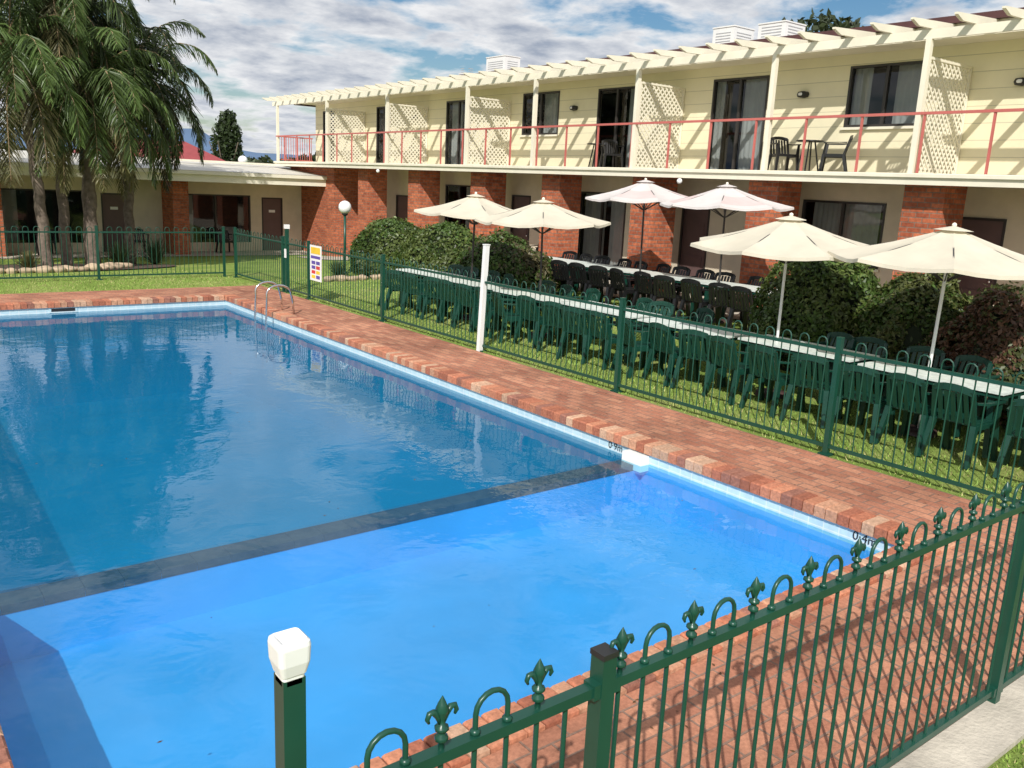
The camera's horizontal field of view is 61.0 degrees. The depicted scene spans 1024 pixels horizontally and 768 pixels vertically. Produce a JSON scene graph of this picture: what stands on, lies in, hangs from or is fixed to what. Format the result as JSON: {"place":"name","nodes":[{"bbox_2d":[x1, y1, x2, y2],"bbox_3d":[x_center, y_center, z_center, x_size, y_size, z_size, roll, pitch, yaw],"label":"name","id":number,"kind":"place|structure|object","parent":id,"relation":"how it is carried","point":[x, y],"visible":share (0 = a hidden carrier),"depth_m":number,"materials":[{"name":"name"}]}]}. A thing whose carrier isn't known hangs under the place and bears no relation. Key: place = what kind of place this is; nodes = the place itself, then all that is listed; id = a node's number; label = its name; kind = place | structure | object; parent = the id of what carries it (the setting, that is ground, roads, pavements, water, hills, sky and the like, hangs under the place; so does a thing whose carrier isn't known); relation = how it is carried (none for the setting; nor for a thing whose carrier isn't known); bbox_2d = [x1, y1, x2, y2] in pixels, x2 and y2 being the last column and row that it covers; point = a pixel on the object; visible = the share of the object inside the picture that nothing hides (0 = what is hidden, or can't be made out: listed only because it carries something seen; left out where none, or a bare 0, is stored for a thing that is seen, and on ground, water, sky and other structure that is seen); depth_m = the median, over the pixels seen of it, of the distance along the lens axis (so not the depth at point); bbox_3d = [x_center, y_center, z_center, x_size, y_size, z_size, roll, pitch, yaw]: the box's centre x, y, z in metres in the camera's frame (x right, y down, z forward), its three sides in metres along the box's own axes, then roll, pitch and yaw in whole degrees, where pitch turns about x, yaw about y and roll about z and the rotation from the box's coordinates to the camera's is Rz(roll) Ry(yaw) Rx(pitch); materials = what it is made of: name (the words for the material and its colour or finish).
{"place":"outdoors","nodes":[
{"label":"outdoors","id":0,"kind":"place"},
{"bbox_2d":[67,139,223,171],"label":"distant house","id":1,"kind":"structure","parent":0,"point":[190,151],"depth_m":45.50,"materials":[{"name":"red metal"}]},
{"bbox_2d":[0,128,306,161],"bbox_3d":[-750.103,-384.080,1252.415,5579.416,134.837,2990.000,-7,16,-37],"label":"distant hills","id":2,"kind":"structure","parent":0,"point":[187,136],"depth_m":2673.93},
{"bbox_2d":[0,250,739,319],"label":"concrete path","id":3,"kind":"structure","parent":0,"point":[292,252],"depth_m":30.46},
{"bbox_2d":[0,285,1023,767],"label":"brick paving","id":4,"kind":"structure","parent":0,"point":[908,503],"depth_m":5.51,"materials":[{"name":"brick"}]},
{"bbox_2d":[268,627,310,767],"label":"gate post","id":5,"kind":"object","parent":4,"relation":"on","point":[289,651],"visible":1,"depth_m":2.20,"materials":[{"name":"metal"}]},
{"bbox_2d":[0,255,1023,767],"bbox_3d":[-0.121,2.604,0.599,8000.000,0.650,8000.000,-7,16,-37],"label":"lawn ground","id":6,"kind":"structure","parent":0,"point":[298,265],"depth_m":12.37,"materials":[{"name":"green plant"}]},
{"bbox_2d":[0,264,176,270],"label":"garden bed","id":7,"kind":"object","parent":6,"relation":"on","point":[135,266],"visible":0.35,"depth_m":24.66,"materials":[{"name":"soil"}]},
{"bbox_2d":[9,251,43,267],"bbox_3d":[-12.317,-3.151,22.107,0.978,0.517,0.926,-7,16,-37],"label":"garden plant","id":8,"kind":"object","parent":7,"relation":"on","point":[27,261],"visible":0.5,"depth_m":22.01,"materials":[{"name":"green plant"}]},
{"bbox_2d":[0,0,106,266],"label":"queen palm","id":9,"kind":"object","parent":7,"relation":"on","point":[17,63],"visible":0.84,"depth_m":21.31,"materials":[{"name":"green plant"}]},
{"bbox_2d":[0,0,148,265],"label":"queen palm","id":10,"kind":"object","parent":7,"relation":"on","point":[70,9],"visible":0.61,"depth_m":22.18,"materials":[{"name":"green plant"}]},
{"bbox_2d":[3,22,181,263],"bbox_3d":[-11.408,-6.415,23.588,4.288,6.538,4.962,-7,16,-37],"label":"queen palm","id":11,"kind":"object","parent":7,"relation":"on","point":[122,137],"visible":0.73,"depth_m":22.88,"materials":[{"name":"green plant"}]},
{"bbox_2d":[21,0,175,263],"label":"queen palm","id":12,"kind":"object","parent":7,"relation":"on","point":[128,12],"visible":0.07,"depth_m":25.00,"materials":[{"name":"green plant"}]},
{"bbox_2d":[99,240,139,262],"bbox_3d":[-11.128,-3.704,24.599,1.355,0.738,1.353,-7,16,-37],"label":"garden plant","id":13,"kind":"object","parent":7,"relation":"on","point":[122,252],"visible":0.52,"depth_m":24.47,"materials":[{"name":"green plant"}]},
{"bbox_2d":[62,17,217,263],"bbox_3d":[-11.044,-7.113,25.623,4.599,7.219,4.540,-7,16,-37],"label":"queen palm","id":14,"kind":"object","parent":7,"relation":"on","point":[165,96],"visible":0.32,"depth_m":25.53,"materials":[{"name":"green plant"}]},
{"bbox_2d":[135,237,180,263],"bbox_3d":[-10.669,-3.981,25.961,1.530,0.808,1.520,-7,16,-37],"label":"garden plant","id":15,"kind":"object","parent":7,"relation":"on","point":[152,256],"visible":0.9,"depth_m":25.82,"materials":[{"name":"green plant"}]},
{"bbox_2d":[0,226,227,279],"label":"pool fence","id":16,"kind":"object","parent":6,"relation":"on","point":[96,232],"visible":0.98,"depth_m":20.55,"materials":[{"name":"metal"}]},
{"bbox_2d":[0,149,326,256],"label":"motel wing","id":17,"kind":"structure","parent":6,"relation":"on","point":[207,197],"depth_m":31.22,"materials":[{"name":"paint"}]},
{"bbox_2d":[0,262,379,281],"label":"garden rocks","id":18,"kind":"object","parent":6,"relation":"on","point":[107,265],"visible":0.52,"depth_m":21.95,"materials":[{"name":"stone"}]},
{"bbox_2d":[209,109,244,172],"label":"cypress tree","id":19,"kind":"object","parent":6,"relation":"on","point":[227,140],"visible":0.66,"depth_m":55.30,"materials":[{"name":"green plant"}]},
{"bbox_2d":[284,224,289,292],"bbox_3d":[-5.102,-2.836,19.709,0.100,1.540,0.100,-7,16,-37],"label":"gate post","id":20,"kind":"object","parent":6,"relation":"on","point":[286,249],"visible":0.98,"depth_m":19.66,"materials":[{"name":"metal"}]},
{"bbox_2d":[338,201,350,274],"bbox_3d":[-4.404,-3.852,22.885,0.340,1.920,0.340,-7,16,-37],"label":"garden lamp","id":21,"kind":"object","parent":6,"relation":"on","point":[344,207],"visible":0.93,"depth_m":22.66,"materials":[{"name":"glass"}]},
{"bbox_2d":[348,216,426,276],"bbox_3d":[-3.075,-3.245,23.174,2.489,2.374,2.947,-7,16,-37],"label":"round hedge bush","id":22,"kind":"object","parent":6,"relation":"on","point":[387,236],"visible":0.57,"depth_m":22.32,"materials":[{"name":"green plant"}]},
{"bbox_2d":[385,270,422,312],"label":"plastic chair","id":23,"kind":"object","parent":6,"relation":"on","point":[388,297],"visible":0.48,"depth_m":17.66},
{"bbox_2d":[401,273,436,317],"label":"plastic chair","id":24,"kind":"object","parent":6,"relation":"on","point":[414,285],"visible":0.65,"depth_m":17.14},
{"bbox_2d":[396,268,466,303],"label":"garden table","id":25,"kind":"object","parent":6,"relation":"on","point":[410,271],"visible":0.31,"depth_m":18.04,"materials":[{"name":"plastic"}]},
{"bbox_2d":[391,220,482,283],"bbox_3d":[-1.600,-2.834,21.378,2.567,2.370,2.836,-7,16,-37],"label":"round hedge bush","id":26,"kind":"object","parent":6,"relation":"on","point":[440,245],"visible":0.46,"depth_m":20.54,"materials":[{"name":"green plant"}]},
{"bbox_2d":[420,277,456,322],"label":"plastic chair","id":27,"kind":"object","parent":6,"relation":"on","point":[427,297],"visible":0.56,"depth_m":16.71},
{"bbox_2d":[437,279,473,325],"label":"plastic chair","id":28,"kind":"object","parent":6,"relation":"on","point":[447,296],"visible":0.57,"depth_m":16.31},
{"bbox_2d":[414,192,512,319],"bbox_3d":[-0.759,-2.474,16.790,2.179,2.430,2.179,-7,17,-37],"label":"patio umbrella","id":29,"kind":"object","parent":6,"relation":"on","point":[474,206],"visible":0.87,"depth_m":16.16,"materials":[{"name":"beige fabric"}]},
{"bbox_2d":[452,283,495,331],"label":"plastic chair","id":30,"kind":"object","parent":6,"relation":"on","point":[463,293],"visible":0.71,"depth_m":15.78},
{"bbox_2d":[0,294,955,767],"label":"swimming pool","id":31,"kind":"structure","parent":6,"relation":"in","point":[186,560],"depth_m":8.03,"materials":[{"name":"liquid"}]},
{"bbox_2d":[254,281,294,362],"bbox_3d":[-4.632,-1.225,16.909,0.620,1.500,0.588,-7,16,-37],"label":"pool ladder","id":32,"kind":"object","parent":31,"relation":"attached to","point":[266,333],"visible":1,"depth_m":16.79,"materials":[{"name":"silver metal"}]},
{"bbox_2d":[442,278,514,325],"bbox_3d":[-0.655,-1.590,16.771,0.660,0.733,1.660,-7,16,-37],"label":"garden table","id":33,"kind":"object","parent":6,"relation":"on","point":[478,284],"visible":0.34,"depth_m":16.51,"materials":[{"name":"plastic"}]},
{"bbox_2d":[476,244,490,351],"bbox_3d":[-0.461,-1.363,13.853,0.142,1.716,0.090,-7,16,-37],"label":"white post","id":34,"kind":"object","parent":6,"relation":"on","point":[482,301],"visible":1,"depth_m":13.82,"materials":[{"name":"metal"}]},
{"bbox_2d":[474,286,513,336],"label":"plastic chair","id":35,"kind":"object","parent":6,"relation":"on","point":[489,315],"visible":0.43,"depth_m":15.42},
{"bbox_2d":[453,227,562,302],"bbox_3d":[-0.178,-2.312,19.251,2.353,2.332,2.850,-7,16,-37],"label":"round hedge bush","id":36,"kind":"object","parent":6,"relation":"on","point":[517,257],"visible":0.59,"depth_m":18.35,"materials":[{"name":"green plant"}]},
{"bbox_2d":[488,291,530,342],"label":"plastic chair","id":37,"kind":"object","parent":6,"relation":"on","point":[501,307],"visible":0.74,"depth_m":14.86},
{"bbox_2d":[493,289,575,343],"bbox_3d":[0.413,-1.215,15.372,0.660,0.733,1.660,-8,17,-38],"label":"garden table","id":38,"kind":"object","parent":6,"relation":"on","point":[518,292],"visible":0.36,"depth_m":15.19,"materials":[{"name":"plastic"}]},
{"bbox_2d":[513,295,556,347],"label":"plastic chair","id":39,"kind":"object","parent":6,"relation":"on","point":[532,318],"visible":0.59,"depth_m":14.49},
{"bbox_2d":[475,197,610,337],"bbox_3d":[0.493,-2.022,15.132,2.172,2.414,2.173,-2,14,-21],"label":"patio umbrella","id":40,"kind":"object","parent":6,"relation":"on","point":[542,213],"visible":0.96,"depth_m":14.46,"materials":[{"name":"beige fabric"}]},
{"bbox_2d":[536,301,583,355],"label":"plastic chair","id":41,"kind":"object","parent":6,"relation":"on","point":[555,310],"visible":0.59,"depth_m":14.01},
{"bbox_2d":[550,260,582,298],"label":"plastic chair","id":42,"kind":"object","parent":6,"relation":"on","point":[564,278],"visible":0.66,"depth_m":18.34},
{"bbox_2d":[557,307,605,363],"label":"plastic chair","id":43,"kind":"object","parent":6,"relation":"on","point":[581,329],"visible":0.73,"depth_m":13.43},
{"bbox_2d":[568,262,603,302],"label":"plastic chair","id":44,"kind":"object","parent":6,"relation":"on","point":[583,280],"visible":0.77,"depth_m":17.91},
{"bbox_2d":[586,265,624,303],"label":"plastic chair","id":45,"kind":"object","parent":6,"relation":"on","point":[600,278],"visible":0.74,"depth_m":17.47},
{"bbox_2d":[580,310,634,369],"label":"plastic chair","id":46,"kind":"object","parent":6,"relation":"on","point":[603,334],"visible":0.7,"depth_m":13.07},
{"bbox_2d":[561,301,660,362],"bbox_3d":[1.551,-0.857,14.023,0.660,0.733,1.660,-7,16,-36],"label":"garden table","id":47,"kind":"object","parent":6,"relation":"on","point":[610,312],"visible":0.38,"depth_m":13.65,"materials":[{"name":"plastic"}]},
{"bbox_2d":[573,263,651,302],"bbox_3d":[2.088,-2.126,18.551,0.700,0.733,1.740,-7,16,-37],"label":"garden table","id":48,"kind":"object","parent":6,"relation":"on","point":[626,271],"visible":0.2,"depth_m":18.48,"materials":[{"name":"plastic"}]},
{"bbox_2d":[607,268,644,307],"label":"plastic chair","id":49,"kind":"object","parent":6,"relation":"on","point":[629,290],"visible":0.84,"depth_m":17.08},
{"bbox_2d":[233,227,1023,502],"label":"pool fence","id":50,"kind":"object","parent":6,"relation":"on","point":[839,352],"visible":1,"depth_m":10.85,"materials":[{"name":"metal"}]},
{"bbox_2d":[310,245,321,281],"bbox_3d":[-4.176,-2.567,18.480,0.011,0.750,0.550,-7,16,-37],"label":"pool safety sign","id":51,"kind":"object","parent":50,"relation":"attached to","point":[315,263],"visible":1,"depth_m":18.46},
{"bbox_2d":[291,166,967,306],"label":"brick piers","id":52,"kind":"structure","parent":6,"relation":"on","point":[926,209],"depth_m":22.58,"materials":[{"name":"brick"}]},
{"bbox_2d":[273,161,1023,188],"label":"balcony deck","id":53,"kind":"structure","parent":52,"relation":"on","point":[987,181],"depth_m":17.57,"materials":[{"name":"concrete"}]},
{"bbox_2d":[599,139,623,167],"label":"balcony chair","id":54,"kind":"object","parent":53,"relation":"on","point":[605,145],"visible":0.96,"depth_m":22.04,"materials":[{"name":"black plastic"}]},
{"bbox_2d":[262,6,1023,172],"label":"pergola rafters","id":55,"kind":"object","parent":53,"relation":"on","point":[639,62],"visible":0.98,"depth_m":18.03,"materials":[{"name":"beige paint"}]},
{"bbox_2d":[276,108,1023,173],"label":"balcony railing","id":56,"kind":"object","parent":53,"relation":"on","point":[925,114],"visible":0.99,"depth_m":18.76,"materials":[{"name":"metal"}]},
{"bbox_2d":[329,57,972,173],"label":"lattice screens","id":57,"kind":"object","parent":53,"relation":"on","point":[934,60],"visible":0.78,"depth_m":20.23,"materials":[{"name":"beige paint"}]},
{"bbox_2d":[316,38,1023,174],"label":"wall","id":58,"kind":"structure","parent":53,"relation":"on","point":[998,68],"depth_m":18.13,"materials":[{"name":"paint"}]},
{"bbox_2d":[323,60,922,169],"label":"windows","id":59,"kind":"structure","parent":58,"relation":"attached to","point":[884,88],"depth_m":19.77,"materials":[{"name":"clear glass"}]},
{"bbox_2d":[294,7,1023,106],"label":"roof","id":60,"kind":"structure","parent":58,"relation":"on","point":[1001,15],"depth_m":17.49,"materials":[{"name":"beige paint"}]},
{"bbox_2d":[486,55,520,70],"bbox_3d":[-0.293,-10.143,27.873,0.630,0.650,1.030,-7,16,-37],"label":"air conditioner","id":61,"kind":"object","parent":60,"relation":"on","point":[505,62],"visible":0.52,"depth_m":27.52,"materials":[{"name":"white paint"}]},
{"bbox_2d":[712,25,754,43],"bbox_3d":[5.419,-8.395,21.331,0.780,0.630,0.680,-7,16,-37],"label":"air conditioner","id":62,"kind":"object","parent":60,"relation":"on","point":[726,34],"visible":0.52,"depth_m":21.05,"materials":[{"name":"white paint"}]},
{"bbox_2d":[757,20,806,38],"bbox_3d":[6.272,-8.084,20.264,0.780,0.580,0.780,-7,16,-37],"label":"air conditioner","id":63,"kind":"object","parent":60,"relation":"on","point":[782,28],"visible":0.51,"depth_m":19.94,"materials":[{"name":"white paint"}]},
{"bbox_2d":[767,136,800,170],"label":"balcony chair","id":64,"kind":"object","parent":53,"relation":"on","point":[776,145],"visible":0.9,"depth_m":18.11,"materials":[{"name":"black plastic"}]},
{"bbox_2d":[818,135,852,171],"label":"balcony chair","id":65,"kind":"object","parent":53,"relation":"on","point":[825,155],"visible":0.91,"depth_m":16.85,"materials":[{"name":"black plastic"}]},
{"bbox_2d":[585,178,687,306],"bbox_3d":[2.628,-2.862,17.683,2.228,2.603,2.228,7,14,17],"label":"patio umbrella","id":66,"kind":"object","parent":6,"relation":"on","point":[645,190],"visible":0.87,"depth_m":17.02,"materials":[{"name":"white fabric"}]},
{"bbox_2d":[610,316,663,377],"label":"plastic chair","id":67,"kind":"object","parent":6,"relation":"on","point":[637,346],"visible":0.52,"depth_m":12.57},
{"bbox_2d":[623,301,674,359],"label":"plastic chair","id":68,"kind":"object","parent":6,"relation":"on","point":[670,306],"visible":0.38,"depth_m":13.88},
{"bbox_2d":[630,271,671,310],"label":"plastic chair","id":69,"kind":"object","parent":6,"relation":"on","point":[638,280],"visible":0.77,"depth_m":16.65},
{"bbox_2d":[641,322,700,386],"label":"plastic chair","id":70,"kind":"object","parent":6,"relation":"on","point":[669,350],"visible":0.66,"depth_m":12.20,"materials":[{"name":"plastic"}]},
{"bbox_2d":[652,275,691,319],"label":"plastic chair","id":71,"kind":"object","parent":6,"relation":"on","point":[667,295],"visible":0.81,"depth_m":16.08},
{"bbox_2d":[630,271,720,319],"bbox_3d":[3.186,-1.758,17.172,0.700,0.733,1.740,-7,16,-37],"label":"garden table","id":72,"kind":"object","parent":6,"relation":"on","point":[678,278],"visible":0.26,"depth_m":16.87,"materials":[{"name":"plastic"}]},
{"bbox_2d":[364,482,1023,767],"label":"pool fence","id":73,"kind":"object","parent":6,"relation":"on","point":[601,685],"visible":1,"depth_m":3.35,"materials":[{"name":"green metal"}]},
{"bbox_2d":[674,308,714,367],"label":"plastic chair","id":74,"kind":"object","parent":6,"relation":"on","point":[707,310],"visible":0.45,"depth_m":13.33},
{"bbox_2d":[637,317,752,387],"bbox_3d":[2.628,-0.484,12.629,0.660,0.733,1.660,-8,17,-39],"label":"garden table","id":75,"kind":"object","parent":6,"relation":"on","point":[729,335],"visible":0.51,"depth_m":12.44,"materials":[{"name":"plastic"}]},
{"bbox_2d":[677,278,719,325],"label":"plastic chair","id":76,"kind":"object","parent":6,"relation":"on","point":[699,301],"visible":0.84,"depth_m":15.69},
{"bbox_2d":[671,329,727,393],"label":"plastic chair","id":77,"kind":"object","parent":6,"relation":"on","point":[704,356],"visible":0.63,"depth_m":11.79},
{"bbox_2d":[387,170,1023,305],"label":"wall","id":78,"kind":"structure","parent":6,"relation":"on","point":[1003,203],"depth_m":19.62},
{"bbox_2d":[396,184,1006,310],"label":"windows","id":79,"kind":"structure","parent":78,"relation":"attached to","point":[862,222],"depth_m":20.54,"materials":[{"name":"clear glass"}]},
{"bbox_2d":[660,182,793,322],"bbox_3d":[3.876,-2.429,16.120,2.228,2.573,2.228,13,17,39],"label":"patio umbrella","id":80,"kind":"object","parent":6,"relation":"on","point":[726,196],"visible":0.96,"depth_m":15.42,"materials":[{"name":"white fabric"}]},
{"bbox_2d":[705,282,748,327],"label":"plastic chair","id":81,"kind":"object","parent":6,"relation":"on","point":[720,303],"visible":0.69,"depth_m":15.25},
{"bbox_2d":[701,335,764,404],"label":"plastic chair","id":82,"kind":"object","parent":6,"relation":"on","point":[734,357],"visible":0.73,"depth_m":11.30,"materials":[{"name":"plastic"}]},
{"bbox_2d":[700,281,777,317],"bbox_3d":[4.283,-1.391,15.793,0.700,0.733,1.740,-7,16,-37],"label":"garden table","id":83,"kind":"object","parent":6,"relation":"on","point":[706,286],"visible":0.14,"depth_m":16.13,"materials":[{"name":"plastic"}]},
{"bbox_2d":[725,286,760,331],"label":"plastic chair","id":84,"kind":"object","parent":6,"relation":"on","point":[746,308],"visible":0.67,"depth_m":14.80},
{"bbox_2d":[739,345,804,417],"bbox_3d":[3.292,-0.080,10.913,0.609,0.860,0.595,-6,15,-33],"label":"plastic chair","id":85,"kind":"object","parent":6,"relation":"on","point":[774,369],"visible":0.73,"depth_m":10.78,"materials":[{"name":"plastic"}]},
{"bbox_2d":[690,213,867,398],"bbox_3d":[3.508,-1.009,11.336,2.358,2.415,2.357,7,14,17],"label":"patio umbrella","id":86,"kind":"object","parent":6,"relation":"on","point":[786,240],"visible":0.81,"depth_m":10.66,"materials":[{"name":"beige fabric"}]},
{"bbox_2d":[738,334,879,416],"bbox_3d":[3.777,-0.129,11.289,0.660,0.733,1.660,-7,16,-37],"label":"garden table","id":87,"kind":"object","parent":6,"relation":"on","point":[849,359],"visible":0.5,"depth_m":11.13,"materials":[{"name":"plastic"}]},
{"bbox_2d":[779,354,843,428],"bbox_3d":[3.654,0.029,10.505,0.595,0.860,0.609,13,16,37],"label":"plastic chair","id":88,"kind":"object","parent":6,"relation":"on","point":[826,386],"visible":0.78,"depth_m":10.31,"materials":[{"name":"plastic"}]},
{"bbox_2d":[747,260,880,374],"bbox_3d":[4.672,-0.693,13.126,2.120,2.967,2.225,-7,16,-37],"label":"round hedge bush","id":89,"kind":"object","parent":6,"relation":"on","point":[823,298],"visible":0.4,"depth_m":12.36,"materials":[{"name":"green plant"}]},
{"bbox_2d":[782,8,863,32],"bbox_3d":[12.813,-10.799,38.492,4.475,10.274,8.632,-1,14,-17],"label":"tree","id":90,"kind":"object","parent":6,"relation":"on","point":[822,23],"visible":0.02,"depth_m":35.23,"materials":[{"name":"green plant"}]},
{"bbox_2d":[795,332,855,402],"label":"plastic chair","id":91,"kind":"object","parent":6,"relation":"on","point":[851,340],"visible":0.27,"depth_m":11.46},
{"bbox_2d":[829,336,888,411],"bbox_3d":[4.435,-0.151,11.125,0.595,0.860,0.609,15,18,42],"label":"plastic chair","id":92,"kind":"object","parent":6,"relation":"on","point":[877,341],"visible":0.31,"depth_m":11.19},
{"bbox_2d":[833,364,898,443],"bbox_3d":[4.035,0.173,9.966,0.595,0.860,0.609,14,17,40],"label":"plastic chair","id":93,"kind":"object","parent":6,"relation":"on","point":[864,397],"visible":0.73,"depth_m":9.77,"materials":[{"name":"plastic"}]},
{"bbox_2d":[849,272,975,396],"bbox_3d":[5.572,-0.379,11.924,1.864,2.724,1.917,6,13,13],"label":"round hedge bush","id":94,"kind":"object","parent":6,"relation":"on","point":[904,308],"visible":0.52,"depth_m":11.35,"materials":[{"name":"green plant"}]},
{"bbox_2d":[879,346,945,416],"bbox_3d":[4.917,-0.006,10.589,0.595,0.860,0.609,13,17,38],"label":"plastic chair","id":95,"kind":"object","parent":6,"relation":"on","point":[924,349],"visible":0.38,"depth_m":10.69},
{"bbox_2d":[875,372,956,456],"bbox_3d":[4.436,0.284,9.549,0.609,0.860,0.595,-6,15,-33],"label":"plastic chair","id":96,"kind":"object","parent":6,"relation":"on","point":[908,397],"visible":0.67,"depth_m":9.44,"materials":[{"name":"plastic"}]},
{"bbox_2d":[827,223,1023,437],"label":"patio umbrella","id":97,"kind":"object","parent":6,"relation":"on","point":[954,248],"visible":0.96,"depth_m":9.15,"materials":[{"name":"beige fabric"}]},
{"bbox_2d":[857,361,1023,457],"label":"garden table","id":98,"kind":"object","parent":6,"relation":"on","point":[993,392],"visible":0.45,"depth_m":9.44,"materials":[{"name":"plastic"}]},
{"bbox_2d":[912,355,993,436],"bbox_3d":[5.182,0.108,10.147,0.609,0.860,0.595,-5,15,-30],"label":"plastic chair","id":99,"kind":"object","parent":6,"relation":"on","point":[979,360],"visible":0.35,"depth_m":10.20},
{"bbox_2d":[890,675,1023,767],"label":"concrete kerb","id":100,"kind":"structure","parent":6,"relation":"on","point":[986,734],"depth_m":4.39,"materials":[{"name":"concrete"}]},
{"bbox_2d":[919,382,1005,469],"bbox_3d":[4.742,0.387,9.164,0.609,0.860,0.595,-7,16,-36],"label":"plastic chair","id":101,"kind":"object","parent":6,"relation":"on","point":[963,419],"visible":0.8,"depth_m":9.01,"materials":[{"name":"plastic"}]},
{"bbox_2d":[916,280,1023,428],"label":"round hedge bush","id":102,"kind":"object","parent":6,"relation":"on","point":[994,334],"visible":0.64,"depth_m":10.33,"materials":[{"name":"green plant"}]},
{"bbox_2d":[977,362,1023,449],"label":"plastic chair","id":103,"kind":"object","parent":6,"relation":"on","point":[980,408],"visible":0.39,"depth_m":9.78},
{"bbox_2d":[992,399,1023,477],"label":"plastic chair","id":104,"kind":"object","parent":6,"relation":"on","point":[1015,420],"visible":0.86,"depth_m":8.61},
{"bbox_2d":[0,0,1023,155],"label":"sky","id":105,"kind":"structure","parent":0,"point":[258,49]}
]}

